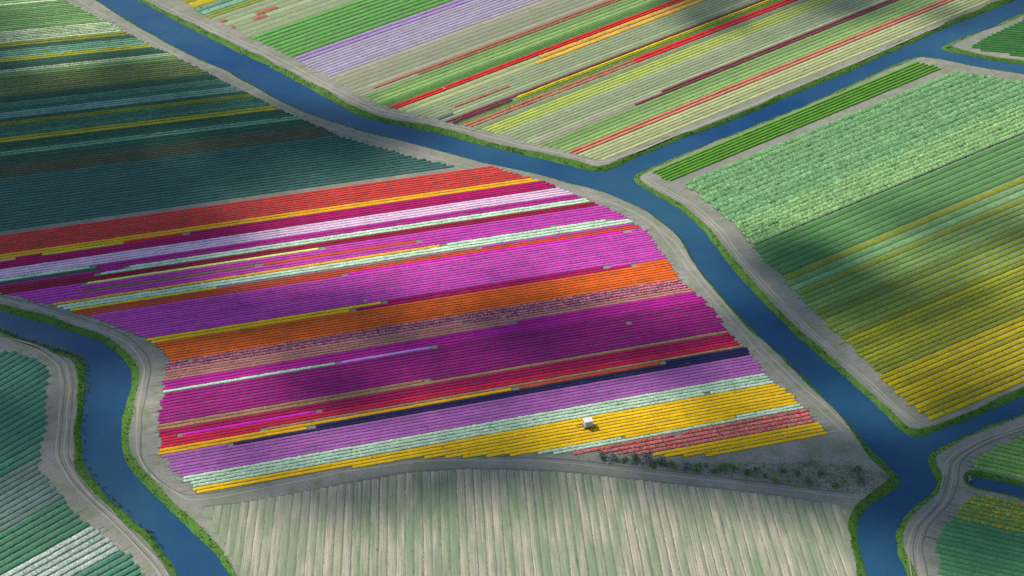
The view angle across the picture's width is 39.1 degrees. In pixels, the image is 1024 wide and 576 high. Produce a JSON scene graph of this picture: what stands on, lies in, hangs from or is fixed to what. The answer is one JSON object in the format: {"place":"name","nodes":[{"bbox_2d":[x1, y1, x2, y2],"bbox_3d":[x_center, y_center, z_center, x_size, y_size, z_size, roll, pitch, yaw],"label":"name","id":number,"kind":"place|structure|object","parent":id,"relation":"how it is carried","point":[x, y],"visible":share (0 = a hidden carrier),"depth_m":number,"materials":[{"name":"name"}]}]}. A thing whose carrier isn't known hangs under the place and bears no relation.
{"place":"outdoors","nodes":[
{"label":"outdoors","id":0,"kind":"place"},
{"bbox_2d":[0,333,166,575],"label":"field ground","id":1,"kind":"structure","parent":0,"point":[54,392],"depth_m":491.30,"materials":[{"name":"soil"}]},
{"bbox_2d":[0,350,50,477],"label":"crop strip","id":2,"kind":"object","parent":1,"relation":"on","point":[10,369],"visible":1,"depth_m":515.61,"materials":[{"name":"plant"}]},
{"bbox_2d":[0,457,64,532],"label":"crop strip","id":3,"kind":"object","parent":1,"relation":"on","point":[22,513],"visible":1,"depth_m":481.41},
{"bbox_2d":[0,499,90,575],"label":"crop strip","id":4,"kind":"object","parent":1,"relation":"on","point":[6,549],"visible":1,"depth_m":467.27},
{"bbox_2d":[1,526,119,575],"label":"flower strip","id":5,"kind":"object","parent":1,"relation":"on","point":[63,564],"visible":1,"depth_m":459.30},
{"bbox_2d":[75,550,144,575],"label":"crop strip","id":6,"kind":"object","parent":1,"relation":"on","point":[112,565],"visible":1,"depth_m":455.62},
{"bbox_2d":[0,331,176,575],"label":"grass bank","id":7,"kind":"structure","parent":0,"point":[120,512],"depth_m":491.34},
{"bbox_2d":[0,0,888,575],"bbox_3d":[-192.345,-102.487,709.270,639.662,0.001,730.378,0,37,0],"label":"field ground","id":8,"kind":"structure","parent":0,"point":[828,448],"depth_m":511.87,"materials":[{"name":"soil"}]},
{"bbox_2d":[0,0,106,31],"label":"crop strip","id":9,"kind":"object","parent":8,"relation":"on","point":[16,18],"visible":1,"depth_m":763.43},
{"bbox_2d":[0,22,121,42],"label":"crop strip","id":10,"kind":"object","parent":8,"relation":"on","point":[67,30],"visible":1,"depth_m":749.12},
{"bbox_2d":[0,38,147,58],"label":"crop strip","id":11,"kind":"object","parent":8,"relation":"on","point":[69,47],"visible":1,"depth_m":735.06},
{"bbox_2d":[0,47,167,69],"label":"crop strip","id":12,"kind":"object","parent":8,"relation":"on","point":[76,58],"visible":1,"depth_m":726.08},
{"bbox_2d":[0,53,172,73],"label":"flower strip","id":13,"kind":"object","parent":8,"relation":"on","point":[81,63],"visible":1,"depth_m":721.77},
{"bbox_2d":[0,56,177,77],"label":"crop strip","id":14,"kind":"object","parent":8,"relation":"on","point":[90,66],"visible":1,"depth_m":719.19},
{"bbox_2d":[0,59,208,96],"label":"crop strip","id":15,"kind":"object","parent":8,"relation":"on","point":[104,76],"visible":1,"depth_m":710.36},
{"bbox_2d":[0,74,217,102],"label":"crop strip","id":16,"kind":"object","parent":8,"relation":"on","point":[53,94],"visible":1,"depth_m":701.36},
{"bbox_2d":[0,79,225,108],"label":"crop strip","id":17,"kind":"object","parent":8,"relation":"on","point":[24,103],"visible":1,"depth_m":697.48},
{"bbox_2d":[0,84,229,112],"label":"crop strip","id":18,"kind":"object","parent":8,"relation":"on","point":[111,98],"visible":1,"depth_m":693.80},
{"bbox_2d":[0,86,241,118],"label":"flower strip","id":19,"kind":"object","parent":8,"relation":"on","point":[75,107],"visible":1,"depth_m":690.55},
{"bbox_2d":[0,91,248,121],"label":"crop strip","id":20,"kind":"object","parent":8,"relation":"on","point":[119,107],"visible":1,"depth_m":687.41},
{"bbox_2d":[0,94,252,125],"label":"flower strip","id":21,"kind":"object","parent":8,"relation":"on","point":[123,110],"visible":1,"depth_m":684.99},
{"bbox_2d":[0,97,268,137],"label":"crop strip","id":22,"kind":"object","parent":8,"relation":"on","point":[116,118],"visible":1,"depth_m":679.93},
{"bbox_2d":[0,106,276,142],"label":"flower strip","id":23,"kind":"object","parent":8,"relation":"on","point":[130,125],"visible":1,"depth_m":674.25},
{"bbox_2d":[0,109,292,151],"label":"crop strip","id":24,"kind":"object","parent":8,"relation":"on","point":[108,134],"visible":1,"depth_m":669.85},
{"bbox_2d":[0,116,301,155],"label":"crop strip","id":25,"kind":"object","parent":8,"relation":"on","point":[146,136],"visible":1,"depth_m":665.90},
{"bbox_2d":[0,119,314,163],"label":"crop strip","id":26,"kind":"object","parent":8,"relation":"on","point":[24,157],"visible":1,"depth_m":661.92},
{"bbox_2d":[0,125,335,177],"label":"crop strip","id":27,"kind":"object","parent":8,"relation":"on","point":[195,146],"visible":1,"depth_m":655.38,"materials":[{"name":"plant"}]},
{"bbox_2d":[86,248,318,284],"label":"flower strip","id":28,"kind":"object","parent":8,"relation":"on","point":[199,266],"visible":1,"depth_m":584.49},
{"bbox_2d":[0,135,453,230],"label":"crop strip","id":29,"kind":"object","parent":8,"relation":"on","point":[366,162],"visible":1,"depth_m":637.24,"materials":[{"name":"plant"}]},
{"bbox_2d":[51,244,439,305],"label":"flower strip","id":30,"kind":"object","parent":8,"relation":"on","point":[240,276],"visible":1,"depth_m":579.46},
{"bbox_2d":[146,302,380,343],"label":"flower strip","id":31,"kind":"object","parent":8,"relation":"on","point":[228,328],"visible":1,"depth_m":554.36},
{"bbox_2d":[0,166,529,253],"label":"flower strip","id":32,"kind":"object","parent":8,"relation":"on","point":[147,223],"visible":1,"depth_m":617.82,"materials":[{"name":"plant"}]},
{"bbox_2d":[0,178,539,258],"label":"flower strip","id":33,"kind":"object","parent":8,"relation":"on","point":[254,220],"visible":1,"depth_m":611.99,"materials":[{"name":"plant"}]},
{"bbox_2d":[0,181,555,268],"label":"flower strip","id":34,"kind":"object","parent":8,"relation":"on","point":[307,219],"visible":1,"depth_m":609.84,"materials":[{"name":"plant"}]},
{"bbox_2d":[0,188,573,278],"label":"flower strip","id":35,"kind":"object","parent":8,"relation":"on","point":[264,235],"visible":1,"depth_m":603.16,"materials":[{"name":"plant"}]},
{"bbox_2d":[0,194,581,287],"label":"flower strip","id":36,"kind":"object","parent":8,"relation":"on","point":[119,265],"visible":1,"depth_m":601.17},
{"bbox_2d":[0,202,597,294],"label":"flower strip","id":37,"kind":"object","parent":8,"relation":"on","point":[50,283],"visible":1,"depth_m":592.14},
{"bbox_2d":[11,205,616,301],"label":"flower strip","id":38,"kind":"object","parent":8,"relation":"on","point":[58,291],"visible":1,"depth_m":597.77,"materials":[{"name":"plant"}]},
{"bbox_2d":[34,212,623,303],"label":"flower strip","id":39,"kind":"object","parent":8,"relation":"on","point":[292,264],"visible":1,"depth_m":588.31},
{"bbox_2d":[157,388,512,455],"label":"flower strip","id":40,"kind":"object","parent":8,"relation":"on","point":[231,439],"visible":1,"depth_m":506.53,"materials":[{"name":"plant"}]},
{"bbox_2d":[100,198,589,274],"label":"flower strip","id":41,"kind":"object","parent":8,"relation":"on","point":[345,236],"visible":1,"depth_m":601.73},
{"bbox_2d":[57,219,633,309],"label":"flower strip","id":42,"kind":"object","parent":8,"relation":"on","point":[505,238],"visible":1,"depth_m":588.74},
{"bbox_2d":[223,247,475,287],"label":"flower strip","id":43,"kind":"object","parent":8,"relation":"on","point":[349,267],"visible":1,"depth_m":583.88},
{"bbox_2d":[73,225,640,315],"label":"flower strip","id":44,"kind":"object","parent":8,"relation":"on","point":[207,293],"visible":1,"depth_m":577.38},
{"bbox_2d":[91,228,666,338],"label":"flower strip","id":45,"kind":"object","parent":8,"relation":"on","point":[311,296],"visible":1,"depth_m":574.35,"materials":[{"name":"plant"}]},
{"bbox_2d":[156,259,678,361],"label":"flower strip","id":46,"kind":"object","parent":8,"relation":"on","point":[311,328],"visible":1,"depth_m":560.78,"materials":[{"name":"plant"}]},
{"bbox_2d":[165,279,687,369],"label":"flower strip","id":47,"kind":"object","parent":8,"relation":"on","point":[578,300],"visible":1,"depth_m":556.45,"materials":[{"name":"plant"}]},
{"bbox_2d":[0,295,853,494],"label":"track rut","id":48,"kind":"structure","parent":8,"relation":"on","point":[156,477],"depth_m":492.83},
{"bbox_2d":[163,288,694,381],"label":"flower strip","id":49,"kind":"object","parent":8,"relation":"on","point":[278,357],"visible":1,"depth_m":545.76,"materials":[{"name":"plant"}]},
{"bbox_2d":[0,299,859,499],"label":"track rut","id":50,"kind":"structure","parent":8,"relation":"on","point":[137,414],"depth_m":492.06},
{"bbox_2d":[162,292,704,390],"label":"flower strip","id":51,"kind":"object","parent":8,"relation":"on","point":[583,315],"visible":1,"depth_m":547.80,"materials":[{"name":"plant"}]},
{"bbox_2d":[157,301,726,423],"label":"flower strip","id":52,"kind":"object","parent":8,"relation":"on","point":[298,382],"visible":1,"depth_m":537.15,"materials":[{"name":"plant"}]},
{"bbox_2d":[157,331,727,430],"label":"flower strip","id":53,"kind":"object","parent":8,"relation":"on","point":[276,407],"visible":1,"depth_m":522.66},
{"bbox_2d":[158,333,735,436],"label":"flower strip","id":54,"kind":"object","parent":8,"relation":"on","point":[495,377],"visible":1,"depth_m":527.13,"materials":[{"name":"plant"}]},
{"bbox_2d":[158,341,739,448],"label":"flower strip","id":55,"kind":"object","parent":8,"relation":"on","point":[171,440],"visible":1,"depth_m":520.01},
{"bbox_2d":[161,355,764,476],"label":"flower strip","id":56,"kind":"object","parent":8,"relation":"on","point":[578,395],"visible":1,"depth_m":511.96,"materials":[{"name":"plant"}]},
{"bbox_2d":[78,0,849,428],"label":"track rut","id":57,"kind":"structure","parent":8,"relation":"on","point":[570,192],"depth_m":609.97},
{"bbox_2d":[183,373,773,487],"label":"flower strip","id":58,"kind":"object","parent":8,"relation":"on","point":[390,445],"visible":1,"depth_m":506.07,"materials":[{"name":"plant"}]},
{"bbox_2d":[347,231,622,274],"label":"flower strip","id":59,"kind":"object","parent":8,"relation":"on","point":[481,253],"visible":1,"depth_m":591.76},
{"bbox_2d":[233,347,749,445],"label":"flower strip","id":60,"kind":"object","parent":8,"relation":"on","point":[709,357],"visible":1,"depth_m":523.51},
{"bbox_2d":[356,265,631,310],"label":"flower strip","id":61,"kind":"object","parent":8,"relation":"on","point":[496,285],"visible":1,"depth_m":573.72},
{"bbox_2d":[192,383,797,493],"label":"flower strip","id":62,"kind":"object","parent":8,"relation":"on","point":[630,419],"visible":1,"depth_m":506.54,"materials":[{"name":"plant"}]},
{"bbox_2d":[267,345,742,429],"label":"flower strip","id":63,"kind":"object","parent":8,"relation":"on","point":[494,389],"visible":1,"depth_m":524.63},
{"bbox_2d":[197,467,855,575],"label":"stubble field","id":64,"kind":"structure","parent":8,"relation":"on","point":[414,533],"depth_m":469.00,"materials":[{"name":"plant"}]},
{"bbox_2d":[538,404,804,454],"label":"flower strip","id":65,"kind":"object","parent":8,"relation":"on","point":[616,440],"visible":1,"depth_m":505.63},
{"bbox_2d":[573,408,814,455],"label":"flower strip","id":66,"kind":"object","parent":8,"relation":"on","point":[778,421],"visible":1,"depth_m":504.89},
{"bbox_2d":[652,422,827,457],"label":"flower strip","id":67,"kind":"object","parent":8,"relation":"on","point":[762,439],"visible":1,"depth_m":502.00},
{"bbox_2d":[597,459,896,492],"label":"weeds","id":68,"kind":"object","parent":8,"relation":"on","point":[885,485],"visible":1,"depth_m":489.24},
{"bbox_2d":[0,0,899,575],"bbox_3d":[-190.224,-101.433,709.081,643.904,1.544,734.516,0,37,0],"label":"grass bank","id":69,"kind":"structure","parent":0,"point":[194,526],"depth_m":495.33,"materials":[{"name":"plant"}]},
{"bbox_2d":[0,0,1023,575],"bbox_3d":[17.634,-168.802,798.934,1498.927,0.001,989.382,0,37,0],"label":"canal water","id":70,"kind":"structure","parent":0,"point":[868,420],"depth_m":550.88,"materials":[{"name":"liquid"}]},
{"bbox_2d":[150,0,997,165],"bbox_3d":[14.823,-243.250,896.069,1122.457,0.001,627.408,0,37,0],"label":"field ground","id":71,"kind":"structure","parent":0,"point":[184,8],"depth_m":722.32,"materials":[{"name":"soil"}]},
{"bbox_2d":[210,0,356,36],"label":"crop strip","id":72,"kind":"object","parent":71,"relation":"on","point":[259,6],"visible":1,"depth_m":766.34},
{"bbox_2d":[251,0,452,57],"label":"crop strip","id":73,"kind":"object","parent":71,"relation":"on","point":[286,39],"visible":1,"depth_m":756.29,"materials":[{"name":"plant"}]},
{"bbox_2d":[295,0,472,61],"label":"flower strip","id":74,"kind":"object","parent":71,"relation":"on","point":[340,44],"visible":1,"depth_m":750.40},
{"bbox_2d":[302,0,540,77],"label":"flower strip","id":75,"kind":"object","parent":71,"relation":"on","point":[390,37],"visible":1,"depth_m":746.08,"materials":[{"name":"plant"}]},
{"bbox_2d":[329,0,606,96],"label":"crop strip","id":76,"kind":"object","parent":71,"relation":"on","point":[389,63],"visible":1,"depth_m":737.60,"materials":[{"name":"plant"}]},
{"bbox_2d":[398,56,540,112],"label":"crop strip","id":77,"kind":"object","parent":71,"relation":"on","point":[445,97],"visible":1,"depth_m":703.38,"materials":[{"name":"plant"}]},
{"bbox_2d":[373,0,620,88],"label":"flower strip","id":78,"kind":"object","parent":71,"relation":"on","point":[501,42],"visible":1,"depth_m":740.56,"materials":[{"name":"plant"}]},
{"bbox_2d":[365,0,654,103],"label":"crop strip","id":79,"kind":"object","parent":71,"relation":"on","point":[424,78],"visible":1,"depth_m":732.15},
{"bbox_2d":[380,0,672,106],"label":"crop strip","id":80,"kind":"object","parent":71,"relation":"on","point":[576,33],"visible":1,"depth_m":730.32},
{"bbox_2d":[389,0,683,108],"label":"flower strip","id":81,"kind":"object","parent":71,"relation":"on","point":[511,63],"visible":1,"depth_m":728.27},
{"bbox_2d":[147,0,939,161],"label":"track rut","id":82,"kind":"structure","parent":71,"relation":"on","point":[498,138],"depth_m":690.32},
{"bbox_2d":[154,0,942,159],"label":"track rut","id":83,"kind":"structure","parent":71,"relation":"on","point":[533,144],"depth_m":698.82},
{"bbox_2d":[463,60,635,126],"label":"flower strip","id":84,"kind":"object","parent":71,"relation":"on","point":[607,71],"visible":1,"depth_m":696.83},
{"bbox_2d":[412,0,758,121],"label":"crop strip","id":85,"kind":"object","parent":71,"relation":"on","point":[435,110],"visible":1,"depth_m":726.16,"materials":[{"name":"plant"}]},
{"bbox_2d":[532,91,661,144],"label":"crop strip","id":86,"kind":"object","parent":71,"relation":"on","point":[591,121],"visible":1,"depth_m":676.62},
{"bbox_2d":[445,0,764,123],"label":"flower strip","id":87,"kind":"object","parent":71,"relation":"on","point":[484,109],"visible":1,"depth_m":706.78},
{"bbox_2d":[456,0,782,124],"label":"crop strip","id":88,"kind":"object","parent":71,"relation":"on","point":[612,64],"visible":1,"depth_m":721.94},
{"bbox_2d":[535,0,706,63],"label":"flower strip","id":89,"kind":"object","parent":71,"relation":"on","point":[584,42],"visible":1,"depth_m":750.33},
{"bbox_2d":[473,0,808,129],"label":"crop strip","id":90,"kind":"object","parent":71,"relation":"on","point":[544,101],"visible":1,"depth_m":719.51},
{"bbox_2d":[517,0,774,98],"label":"flower strip","id":91,"kind":"object","parent":71,"relation":"on","point":[591,69],"visible":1,"depth_m":733.00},
{"bbox_2d":[482,0,835,133],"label":"crop strip","id":92,"kind":"object","parent":71,"relation":"on","point":[616,81],"visible":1,"depth_m":718.54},
{"bbox_2d":[499,0,886,143],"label":"crop strip","id":93,"kind":"object","parent":71,"relation":"on","point":[608,95],"visible":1,"depth_m":715.37,"materials":[{"name":"plant"}]},
{"bbox_2d":[631,0,797,62],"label":"flower strip","id":94,"kind":"object","parent":71,"relation":"on","point":[690,39],"visible":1,"depth_m":749.44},
{"bbox_2d":[540,0,938,151],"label":"crop strip","id":95,"kind":"object","parent":71,"relation":"on","point":[557,144],"visible":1,"depth_m":710.44,"materials":[{"name":"plant"}]},
{"bbox_2d":[569,0,953,153],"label":"flower strip","id":96,"kind":"object","parent":71,"relation":"on","point":[667,114],"visible":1,"depth_m":708.40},
{"bbox_2d":[634,0,898,105],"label":"flower strip","id":97,"kind":"object","parent":71,"relation":"on","point":[763,52],"visible":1,"depth_m":732.66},
{"bbox_2d":[578,0,990,159],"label":"crop strip","id":98,"kind":"object","parent":71,"relation":"on","point":[649,135],"visible":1,"depth_m":706.44,"materials":[{"name":"plant"}]},
{"bbox_2d":[138,0,1014,170],"bbox_3d":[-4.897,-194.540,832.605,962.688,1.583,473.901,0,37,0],"label":"grass bank","id":99,"kind":"structure","parent":0,"point":[471,139],"depth_m":693.72,"materials":[{"name":"plant"}]},
{"bbox_2d":[634,56,1023,436],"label":"grass bank","id":100,"kind":"structure","parent":0,"point":[896,420],"depth_m":547.53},
{"bbox_2d":[640,57,1023,428],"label":"field ground","id":101,"kind":"structure","parent":0,"point":[772,280],"depth_m":593.73,"materials":[{"name":"soil"}]},
{"bbox_2d":[652,62,940,180],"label":"crop strip","id":102,"kind":"object","parent":101,"relation":"on","point":[670,172],"visible":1,"depth_m":675.77,"materials":[{"name":"plant"}]},
{"bbox_2d":[685,71,1023,222],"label":"crop strip","id":103,"kind":"object","parent":101,"relation":"on","point":[807,162],"visible":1,"depth_m":660.63,"materials":[{"name":"plant"}]},
{"bbox_2d":[734,104,1023,244],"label":"crop strip","id":104,"kind":"object","parent":101,"relation":"on","point":[835,196],"visible":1,"depth_m":637.42,"materials":[{"name":"plant"}]},
{"bbox_2d":[752,135,1023,274],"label":"crop strip","id":105,"kind":"object","parent":101,"relation":"on","point":[812,228],"visible":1,"depth_m":617.39,"materials":[{"name":"plant"}]},
{"bbox_2d":[781,176,1023,280],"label":"flower strip","id":106,"kind":"object","parent":101,"relation":"on","point":[890,234],"visible":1,"depth_m":605.24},
{"bbox_2d":[785,184,1023,291],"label":"crop strip","id":107,"kind":"object","parent":101,"relation":"on","point":[823,269],"visible":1,"depth_m":599.64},
{"bbox_2d":[796,197,1023,295],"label":"flower strip","id":108,"kind":"object","parent":101,"relation":"on","point":[864,266],"visible":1,"depth_m":594.75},
{"bbox_2d":[800,204,1023,310],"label":"crop strip","id":109,"kind":"object","parent":101,"relation":"on","point":[843,288],"visible":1,"depth_m":587.83,"materials":[{"name":"plant"}]},
{"bbox_2d":[814,225,1023,335],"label":"crop strip","id":110,"kind":"object","parent":101,"relation":"on","point":[841,313],"visible":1,"depth_m":574.80,"materials":[{"name":"plant"}]},
{"bbox_2d":[841,261,1023,373],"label":"flower strip","id":111,"kind":"object","parent":101,"relation":"on","point":[916,328],"visible":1,"depth_m":555.32,"materials":[{"name":"plant"}]},
{"bbox_2d":[878,316,1023,420],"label":"flower strip","id":112,"kind":"object","parent":101,"relation":"on","point":[896,374],"visible":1,"depth_m":531.15,"materials":[{"name":"plant"}]},
{"bbox_2d":[896,414,1023,575],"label":"grass bank","id":113,"kind":"structure","parent":0,"point":[938,475],"depth_m":487.54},
{"bbox_2d":[903,416,1023,575],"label":"field ground","id":114,"kind":"structure","parent":0,"point":[963,489],"depth_m":480.70,"materials":[{"name":"soil"}]},
{"bbox_2d":[935,518,1023,575],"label":"crop strip","id":115,"kind":"object","parent":114,"relation":"on","point":[964,543],"visible":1,"depth_m":461.44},
{"bbox_2d":[954,493,1023,533],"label":"crop strip","id":116,"kind":"object","parent":114,"relation":"on","point":[1012,523],"visible":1,"depth_m":474.77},
{"bbox_2d":[971,436,1023,478],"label":"crop strip","id":117,"kind":"object","parent":114,"relation":"on","point":[1011,464],"visible":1,"depth_m":494.47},
{"bbox_2d":[951,15,1023,59],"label":"field ground","id":118,"kind":"structure","parent":0,"point":[965,44],"depth_m":740.33,"materials":[{"name":"soil"}]},
{"bbox_2d":[972,18,1023,56],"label":"crop strip","id":119,"kind":"object","parent":118,"relation":"on","point":[998,43],"visible":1,"depth_m":739.78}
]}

